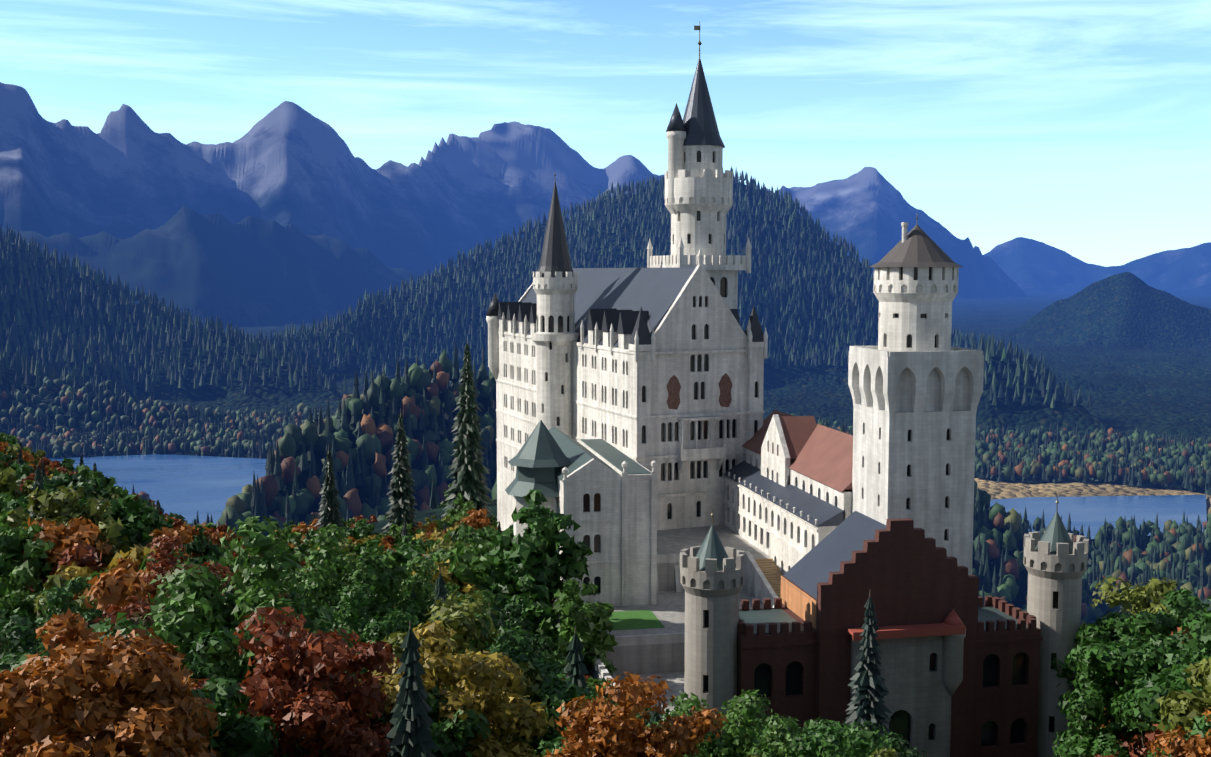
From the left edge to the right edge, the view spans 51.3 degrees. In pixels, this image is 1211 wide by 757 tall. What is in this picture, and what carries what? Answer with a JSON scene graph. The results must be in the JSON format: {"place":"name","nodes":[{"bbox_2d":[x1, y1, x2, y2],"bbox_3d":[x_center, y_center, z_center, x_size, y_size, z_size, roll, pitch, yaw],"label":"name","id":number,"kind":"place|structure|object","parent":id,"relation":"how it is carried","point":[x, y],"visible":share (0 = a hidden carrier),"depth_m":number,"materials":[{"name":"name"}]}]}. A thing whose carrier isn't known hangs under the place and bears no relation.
{"place":"outdoors","nodes":[
{"label":"outdoors","id":0,"kind":"place"},
{"bbox_2d":[48,454,265,524],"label":"lake","id":1,"kind":"structure","parent":0,"point":[187,487],"depth_m":1167.80,"materials":[{"name":"blue liquid"}]},
{"bbox_2d":[532,174,578,437],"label":"tower","id":2,"kind":"structure","parent":0,"point":[555,336],"depth_m":197.82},
{"bbox_2d":[0,82,1210,608],"bbox_3d":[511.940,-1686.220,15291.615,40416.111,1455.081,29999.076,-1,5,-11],"label":"mountains","id":3,"kind":"structure","parent":0,"point":[280,216],"depth_m":5053.80,"materials":[{"name":"stone"}]},
{"bbox_2d":[0,532,29,568],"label":"tree","id":4,"kind":"object","parent":3,"relation":"on","point":[8,543],"visible":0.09,"depth_m":132.90,"materials":[{"name":"green plant"}]},
{"bbox_2d":[0,451,30,478],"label":"tree","id":5,"kind":"object","parent":3,"relation":"on","point":[22,469],"visible":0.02,"depth_m":197.27,"materials":[{"name":"green plant"}]},
{"bbox_2d":[0,467,35,498],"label":"tree","id":6,"kind":"object","parent":3,"relation":"on","point":[8,478],"visible":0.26,"depth_m":166.85,"materials":[{"name":"green plant"}]},
{"bbox_2d":[0,613,42,662],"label":"tree","id":7,"kind":"object","parent":3,"relation":"on","point":[18,635],"visible":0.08,"depth_m":83.50,"materials":[{"name":"green plant"}]},
{"bbox_2d":[0,570,49,619],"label":"tree","id":8,"kind":"object","parent":3,"relation":"on","point":[11,600],"visible":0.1,"depth_m":124.42,"materials":[{"name":"green plant"}]},
{"bbox_2d":[0,521,55,614],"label":"tree","id":9,"kind":"object","parent":3,"relation":"on","point":[22,537],"visible":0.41,"depth_m":133.13,"materials":[{"name":"green plant"}]},
{"bbox_2d":[3,575,106,634],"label":"tree","id":10,"kind":"object","parent":3,"relation":"on","point":[75,585],"visible":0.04,"depth_m":114.17,"materials":[{"name":"green plant"}]},
{"bbox_2d":[6,586,108,653],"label":"tree","id":11,"kind":"object","parent":3,"relation":"on","point":[60,602],"visible":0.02,"depth_m":106.83,"materials":[{"name":"green plant"}]},
{"bbox_2d":[20,542,101,601],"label":"tree","id":12,"kind":"object","parent":3,"relation":"on","point":[81,555],"visible":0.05,"depth_m":132.75,"materials":[{"name":"red plant"}]},
{"bbox_2d":[33,574,97,616],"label":"tree","id":13,"kind":"object","parent":3,"relation":"on","point":[56,580],"visible":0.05,"depth_m":116.20,"materials":[{"name":"green plant"}]},
{"bbox_2d":[0,485,131,552],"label":"tree","id":14,"kind":"object","parent":3,"relation":"on","point":[22,501],"visible":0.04,"depth_m":150.69,"materials":[{"name":"green plant"}]},
{"bbox_2d":[3,485,129,566],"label":"tree","id":15,"kind":"object","parent":3,"relation":"on","point":[59,507],"visible":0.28,"depth_m":145.80,"materials":[{"name":"green plant"}]},
{"bbox_2d":[22,515,113,572],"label":"tree","id":16,"kind":"object","parent":3,"relation":"on","point":[62,537],"visible":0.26,"depth_m":138.83,"materials":[{"name":"orange plant"}]},
{"bbox_2d":[26,469,113,502],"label":"tree","id":17,"kind":"object","parent":3,"relation":"on","point":[76,481],"visible":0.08,"depth_m":171.08,"materials":[{"name":"green plant"}]},
{"bbox_2d":[0,612,154,674],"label":"tree","id":18,"kind":"object","parent":3,"relation":"on","point":[19,659],"visible":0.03,"depth_m":52.58,"materials":[{"name":"green plant"}]},
{"bbox_2d":[52,544,155,613],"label":"tree","id":19,"kind":"object","parent":3,"relation":"on","point":[66,573],"visible":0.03,"depth_m":131.66,"materials":[{"name":"yellow plant"}]},
{"bbox_2d":[2,631,217,740],"bbox_3d":[-17.368,16.838,42.975,11.386,17.360,11.049,-1,5,-9],"label":"tree","id":20,"kind":"object","parent":3,"relation":"on","point":[93,639],"visible":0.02,"depth_m":41.37,"materials":[{"name":"green plant"}]},
{"bbox_2d":[0,565,220,756],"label":"tree","id":21,"kind":"object","parent":3,"relation":"on","point":[65,702],"visible":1,"depth_m":35.15,"materials":[{"name":"orange plant"}]},
{"bbox_2d":[90,557,148,609],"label":"tree","id":22,"kind":"object","parent":3,"relation":"on","point":[128,564],"visible":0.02,"depth_m":120.79,"materials":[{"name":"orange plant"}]},
{"bbox_2d":[105,596,154,635],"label":"tree","id":23,"kind":"object","parent":3,"relation":"on","point":[129,610],"visible":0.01,"depth_m":69.09,"materials":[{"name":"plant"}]},
{"bbox_2d":[81,549,185,604],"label":"tree","id":24,"kind":"object","parent":3,"relation":"on","point":[95,573],"visible":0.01,"depth_m":131.45,"materials":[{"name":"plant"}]},
{"bbox_2d":[110,494,173,552],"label":"tree","id":25,"kind":"object","parent":3,"relation":"on","point":[139,520],"visible":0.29,"depth_m":158.24,"materials":[{"name":"green plant"}]},
{"bbox_2d":[105,533,235,624],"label":"tree","id":26,"kind":"object","parent":3,"relation":"on","point":[163,552],"visible":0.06,"depth_m":116.73,"materials":[{"name":"red plant"}]},
{"bbox_2d":[142,524,202,562],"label":"tree","id":27,"kind":"object","parent":3,"relation":"on","point":[186,534],"visible":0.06,"depth_m":149.67,"materials":[{"name":"orange plant"}]},
{"bbox_2d":[111,563,233,637],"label":"tree","id":28,"kind":"object","parent":3,"relation":"on","point":[135,618],"depth_m":66.73,"materials":[{"name":"green plant"}]},
{"bbox_2d":[179,538,217,565],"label":"tree","id":29,"kind":"object","parent":3,"relation":"on","point":[195,545],"visible":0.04,"depth_m":136.89,"materials":[{"name":"green plant"}]},
{"bbox_2d":[193,524,229,557],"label":"tree","id":30,"kind":"object","parent":3,"relation":"on","point":[210,548],"visible":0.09,"depth_m":155.30,"materials":[{"name":"green plant"}]},
{"bbox_2d":[184,626,243,681],"bbox_3d":[-17.982,20.083,52.345,10.145,19.518,9.452,1,5,10],"label":"tree","id":31,"kind":"object","parent":3,"relation":"on","point":[204,664],"visible":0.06,"depth_m":52.05,"materials":[{"name":"green plant"}]},
{"bbox_2d":[187,677,300,756],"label":"tree","id":32,"kind":"object","parent":3,"relation":"on","point":[239,735],"visible":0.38,"depth_m":43.49,"materials":[{"name":"green plant"}]},
{"bbox_2d":[126,515,362,690],"bbox_3d":[-18.693,20.424,63.829,15.351,27.908,16.717,0,5,-5],"label":"tree","id":33,"kind":"object","parent":3,"relation":"on","point":[191,604],"visible":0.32,"depth_m":60.74,"materials":[{"name":"green plant"}]},
{"bbox_2d":[194,606,400,756],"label":"tree","id":34,"kind":"object","parent":3,"relation":"on","point":[288,694],"visible":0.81,"depth_m":48.09,"materials":[{"name":"red plant"}]},
{"bbox_2d":[285,532,314,564],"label":"tree","id":35,"kind":"object","parent":3,"relation":"on","point":[300,552],"visible":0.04,"depth_m":153.17,"materials":[{"name":"green plant"}]},
{"bbox_2d":[314,445,344,542],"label":"tree","id":36,"kind":"object","parent":3,"relation":"on","point":[329,513],"visible":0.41,"depth_m":185.66,"materials":[{"name":"green plant"}]},
{"bbox_2d":[278,524,409,628],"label":"tree","id":37,"kind":"object","parent":3,"relation":"on","point":[339,573],"visible":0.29,"depth_m":109.27,"materials":[{"name":"green plant"}]},
{"bbox_2d":[330,582,424,669],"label":"tree","id":38,"kind":"object","parent":3,"relation":"on","point":[372,630],"visible":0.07,"depth_m":103.55,"materials":[{"name":"green plant"}]},
{"bbox_2d":[350,542,412,603],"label":"tree","id":39,"kind":"object","parent":3,"relation":"on","point":[399,571],"visible":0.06,"depth_m":134.94,"materials":[{"name":"green plant"}]},
{"bbox_2d":[294,683,490,756],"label":"tree","id":40,"kind":"object","parent":3,"relation":"on","point":[460,731],"visible":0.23,"depth_m":50.68,"materials":[{"name":"green plant"}]},
{"bbox_2d":[381,408,418,534],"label":"tree","id":41,"kind":"object","parent":3,"relation":"on","point":[401,498],"visible":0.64,"depth_m":192.39,"materials":[{"name":"green plant"}]},
{"bbox_2d":[382,522,425,545],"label":"tree","id":42,"kind":"object","parent":3,"relation":"on","point":[397,533],"visible":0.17,"depth_m":188.52,"materials":[{"name":"green plant"}]},
{"bbox_2d":[384,544,433,565],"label":"tree","id":43,"kind":"object","parent":3,"relation":"on","point":[405,553],"visible":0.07,"depth_m":149.49,"materials":[{"name":"green plant"}]},
{"bbox_2d":[384,621,439,756],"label":"tree","id":44,"kind":"object","parent":3,"relation":"on","point":[411,720],"visible":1,"depth_m":45.49,"materials":[{"name":"green plant"}]},
{"bbox_2d":[293,588,546,750],"bbox_3d":[-7.562,21.318,58.892,14.034,21.398,13.618,5,7,43],"label":"tree","id":45,"kind":"object","parent":3,"relation":"on","point":[461,621],"visible":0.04,"depth_m":59.10,"materials":[{"name":"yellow plant"}]},
{"bbox_2d":[381,556,460,624],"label":"tree","id":46,"kind":"object","parent":3,"relation":"on","point":[424,588],"visible":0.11,"depth_m":112.94,"materials":[{"name":"green plant"}]},
{"bbox_2d":[431,567,447,621],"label":"tree","id":47,"kind":"object","parent":3,"relation":"on","point":[440,591],"visible":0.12,"depth_m":93.04,"materials":[{"name":"green plant"}]},
{"bbox_2d":[409,523,475,551],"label":"tree","id":48,"kind":"object","parent":3,"relation":"on","point":[461,533],"visible":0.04,"depth_m":164.00,"materials":[{"name":"green plant"}]},
{"bbox_2d":[410,559,481,595],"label":"tree","id":49,"kind":"object","parent":3,"relation":"on","point":[465,588],"visible":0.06,"depth_m":131.97,"materials":[{"name":"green plant"}]},
{"bbox_2d":[355,620,554,756],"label":"tree","id":50,"kind":"object","parent":3,"relation":"on","point":[486,684],"visible":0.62,"depth_m":52.54,"materials":[{"name":"yellow plant"}]},
{"bbox_2d":[400,544,511,609],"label":"tree","id":51,"kind":"object","parent":3,"relation":"on","point":[479,571],"visible":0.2,"depth_m":135.97,"materials":[{"name":"green plant"}]},
{"bbox_2d":[446,494,474,517],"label":"tree","id":52,"kind":"object","parent":3,"relation":"on","point":[462,509],"visible":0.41,"depth_m":209.82,"materials":[{"name":"green plant"}]},
{"bbox_2d":[433,540,490,576],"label":"tree","id":53,"kind":"object","parent":3,"relation":"on","point":[478,548],"visible":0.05,"depth_m":148.56,"materials":[{"name":"green plant"}]},
{"bbox_2d":[441,343,495,524],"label":"tree","id":54,"kind":"object","parent":3,"relation":"on","point":[468,471],"visible":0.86,"depth_m":213.03,"materials":[{"name":"green plant"}]},
{"bbox_2d":[454,509,493,530],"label":"tree","id":55,"kind":"object","parent":3,"relation":"on","point":[475,519],"visible":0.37,"depth_m":196.45,"materials":[{"name":"orange plant"}]},
{"bbox_2d":[468,525,497,549],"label":"tree","id":56,"kind":"object","parent":3,"relation":"on","point":[479,535],"visible":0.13,"depth_m":168.34,"materials":[{"name":"green plant"}]},
{"bbox_2d":[444,594,544,660],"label":"tree","id":57,"kind":"object","parent":3,"relation":"on","point":[516,640],"visible":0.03,"depth_m":81.02,"materials":[{"name":"green plant"}]},
{"bbox_2d":[486,564,556,637],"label":"tree","id":58,"kind":"object","parent":3,"relation":"on","point":[540,609],"visible":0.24,"depth_m":132.13,"materials":[{"name":"green plant"}]},
{"bbox_2d":[485,603,560,656],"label":"tree","id":59,"kind":"object","parent":3,"relation":"on","point":[510,618],"visible":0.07,"depth_m":126.46,"materials":[{"name":"green plant"}]},
{"bbox_2d":[481,608,565,681],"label":"tree","id":60,"kind":"object","parent":3,"relation":"on","point":[494,617],"visible":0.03,"depth_m":98.07,"materials":[{"name":"green plant"}]},
{"bbox_2d":[461,613,602,756],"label":"tree","id":61,"kind":"object","parent":3,"relation":"on","point":[555,694],"visible":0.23,"depth_m":59.27,"materials":[{"name":"green plant"}]},
{"bbox_2d":[496,624,567,669],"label":"tree","id":62,"kind":"object","parent":3,"relation":"on","point":[554,655],"visible":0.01,"depth_m":119.15,"materials":[{"name":"green plant"}]},
{"bbox_2d":[487,489,592,621],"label":"tree","id":63,"kind":"object","parent":3,"relation":"on","point":[532,551],"visible":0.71,"depth_m":138.96,"materials":[{"name":"green plant"}]},
{"bbox_2d":[536,578,617,674],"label":"tree","id":64,"kind":"object","parent":3,"relation":"on","point":[597,640],"visible":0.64,"depth_m":128.74,"materials":[{"name":"green plant"}]},
{"bbox_2d":[564,626,589,691],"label":"tree","id":65,"kind":"object","parent":3,"relation":"on","point":[575,668],"visible":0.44,"depth_m":69.71,"materials":[{"name":"green plant"}]},
{"bbox_2d":[505,420,656,622],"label":"castle annex building","id":66,"kind":"structure","parent":3,"relation":"on","point":[603,492],"depth_m":151.83,"materials":[{"name":"white stone"}]},
{"bbox_2d":[533,695,646,756],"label":"tree","id":67,"kind":"object","parent":3,"relation":"on","point":[556,744],"visible":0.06,"depth_m":49.50,"materials":[{"name":"orange plant"}]},
{"bbox_2d":[586,677,617,705],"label":"tree","id":68,"kind":"object","parent":3,"relation":"on","point":[591,682],"visible":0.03,"depth_m":80.00,"materials":[{"name":"green plant"}]},
{"bbox_2d":[0,167,1210,624],"bbox_3d":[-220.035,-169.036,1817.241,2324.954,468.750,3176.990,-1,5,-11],"label":"forest trees","id":69,"kind":"object","parent":3,"relation":"on","point":[1174,551],"visible":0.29,"depth_m":1513.93,"materials":[{"name":"green plant"}]},
{"bbox_2d":[486,250,767,530],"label":"palas","id":70,"kind":"structure","parent":3,"relation":"on","point":[668,370],"depth_m":181.75,"materials":[{"name":"white stone"}]},
{"bbox_2d":[543,671,727,756],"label":"tree","id":71,"kind":"object","parent":3,"relation":"on","point":[601,730],"visible":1,"depth_m":44.23,"materials":[{"name":"orange plant"}]},
{"bbox_2d":[560,551,736,696],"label":"courtyard","id":72,"kind":"structure","parent":3,"relation":"on","point":[637,619],"depth_m":142.93,"materials":[{"name":"grey stone"}]},
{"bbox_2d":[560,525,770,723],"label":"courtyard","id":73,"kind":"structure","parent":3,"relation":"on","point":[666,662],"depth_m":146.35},
{"bbox_2d":[741,551,781,607],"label":"stair","id":74,"kind":"object","parent":73,"relation":"on","point":[762,579],"visible":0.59,"depth_m":157.16,"materials":[{"name":"grey stone"}]},
{"bbox_2d":[723,460,844,574],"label":"castle wing","id":75,"kind":"structure","parent":73,"relation":"on","point":[787,527],"depth_m":161.12,"materials":[{"name":"white stone"}]},
{"bbox_2d":[647,702,714,756],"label":"tree","id":76,"kind":"object","parent":3,"relation":"on","point":[703,752],"visible":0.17,"depth_m":50.56,"materials":[{"name":"green plant"}]},
{"bbox_2d":[666,692,726,724],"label":"tree","id":77,"kind":"object","parent":3,"relation":"on","point":[680,700],"visible":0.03,"depth_m":88.78,"materials":[{"name":"green plant"}]},
{"bbox_2d":[680,509,744,715],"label":"gate tower","id":78,"kind":"structure","parent":3,"relation":"on","point":[712,575],"depth_m":98.99,"materials":[{"name":"stone"}]},
{"bbox_2d":[697,689,812,756],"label":"tree","id":79,"kind":"object","parent":3,"relation":"on","point":[730,742],"visible":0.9,"depth_m":50.19,"materials":[{"name":"green plant"}]},
{"bbox_2d":[737,598,817,729],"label":"gate wing","id":80,"kind":"structure","parent":3,"relation":"on","point":[777,654],"depth_m":99.93,"materials":[{"name":"brick"}]},
{"bbox_2d":[742,410,852,519],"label":"building","id":81,"kind":"structure","parent":3,"relation":"on","point":[808,454],"depth_m":163.20,"materials":[{"name":"paint"}]},
{"bbox_2d":[797,717,855,754],"bbox_3d":[10.758,24.156,61.987,8.328,13.920,8.638,0,5,4],"label":"tree","id":82,"kind":"object","parent":3,"relation":"on","point":[811,724],"visible":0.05,"depth_m":63.64,"materials":[{"name":"green plant"}]},
{"bbox_2d":[787,720,890,756],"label":"tree","id":83,"kind":"object","parent":3,"relation":"on","point":[844,744],"visible":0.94,"depth_m":47.56,"materials":[{"name":"green plant"}]},
{"bbox_2d":[844,595,893,742],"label":"tree","id":84,"kind":"object","parent":3,"relation":"on","point":[870,690],"visible":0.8,"depth_m":84.12,"materials":[{"name":"green plant"}]},
{"bbox_2d":[782,575,977,756],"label":"gate brick","id":85,"kind":"object","parent":3,"relation":"on","point":[835,622],"visible":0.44,"depth_m":100.36,"materials":[{"name":"brick"}]},
{"bbox_2d":[781,575,816,628],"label":"wall","id":86,"kind":"structure","parent":85,"relation":"attached to","point":[799,604],"depth_m":104.06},
{"bbox_2d":[780,511,978,696],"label":"gatehouse roof","id":87,"kind":"structure","parent":85,"relation":"on","point":[855,556],"depth_m":100.37,"materials":[{"name":"brick"}]},
{"bbox_2d":[850,634,950,756],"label":"gatehouse entrance bay","id":88,"kind":"object","parent":85,"relation":"attached to","point":[917,700],"visible":0.58,"depth_m":100.84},
{"bbox_2d":[883,731,926,756],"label":"tree","id":89,"kind":"object","parent":3,"relation":"on","point":[895,746],"visible":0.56,"depth_m":71.85,"materials":[{"name":"green plant"}]},
{"bbox_2d":[848,217,983,574],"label":"square tower","id":90,"kind":"structure","parent":3,"relation":"on","point":[915,381],"depth_m":136.43,"materials":[{"name":"grey stone"}]},
{"bbox_2d":[974,596,1042,756],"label":"gate wing","id":91,"kind":"structure","parent":3,"relation":"on","point":[1009,638],"depth_m":103.84,"materials":[{"name":"brick"}]},
{"bbox_2d":[1023,496,1088,756],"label":"gate tower","id":92,"kind":"structure","parent":3,"relation":"on","point":[1055,562],"depth_m":104.79,"materials":[{"name":"stone"}]},
{"bbox_2d":[1050,610,1166,739],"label":"tree","id":93,"kind":"object","parent":3,"relation":"on","point":[1110,626],"visible":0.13,"depth_m":103.99,"materials":[{"name":"green plant"}]},
{"bbox_2d":[1096,684,1146,754],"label":"tree","id":94,"kind":"object","parent":3,"relation":"on","point":[1117,726],"visible":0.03,"depth_m":92.57,"materials":[{"name":"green plant"}]},
{"bbox_2d":[1052,587,1205,756],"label":"tree","id":95,"kind":"object","parent":3,"relation":"on","point":[1108,670],"visible":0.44,"depth_m":92.67,"materials":[{"name":"green plant"}]},
{"bbox_2d":[1082,575,1203,641],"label":"tree","id":96,"kind":"object","parent":3,"relation":"on","point":[1136,598],"visible":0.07,"depth_m":112.28,"materials":[{"name":"green plant"}]},
{"bbox_2d":[1115,627,1193,756],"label":"tree","id":97,"kind":"object","parent":3,"relation":"on","point":[1140,750],"visible":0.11,"depth_m":91.30,"materials":[{"name":"red plant"}]},
{"bbox_2d":[1123,611,1210,739],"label":"tree","id":98,"kind":"object","parent":3,"relation":"on","point":[1161,687],"visible":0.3,"depth_m":59.25,"materials":[{"name":"green plant"}]},
{"bbox_2d":[1147,713,1210,756],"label":"tree","id":99,"kind":"object","parent":3,"relation":"on","point":[1201,726],"visible":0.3,"depth_m":50.42,"materials":[{"name":"green plant"}]},
{"bbox_2d":[1151,707,1210,756],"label":"tree","id":100,"kind":"object","parent":3,"relation":"on","point":[1198,745],"visible":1,"depth_m":46.74,"materials":[{"name":"orange plant"}]},
{"bbox_2d":[1155,596,1210,634],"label":"tree","id":101,"kind":"object","parent":3,"relation":"on","point":[1171,623],"visible":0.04,"depth_m":107.92,"materials":[{"name":"green plant"}]},
{"bbox_2d":[1156,657,1210,741],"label":"tree","id":102,"kind":"object","parent":3,"relation":"on","point":[1183,709],"visible":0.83,"depth_m":54.96,"materials":[{"name":"yellow plant"}]},
{"bbox_2d":[1158,644,1210,735],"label":"tree","id":103,"kind":"object","parent":3,"relation":"on","point":[1189,658],"visible":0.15,"depth_m":63.17,"materials":[{"name":"green plant"}]},
{"bbox_2d":[0,0,1210,266],"label":"sky","id":104,"kind":"structure","parent":0,"point":[1081,129],"materials":[{"name":"blue"}]},
{"bbox_2d":[647,21,751,308],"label":"castle tower","id":105,"kind":"structure","parent":0,"point":[698,193],"depth_m":194.84,"materials":[{"name":"stone"}]},
{"bbox_2d":[990,495,1206,538],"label":"lake","id":106,"kind":"structure","parent":0,"point":[1092,512],"depth_m":1121.94,"materials":[{"name":"blue liquid"}]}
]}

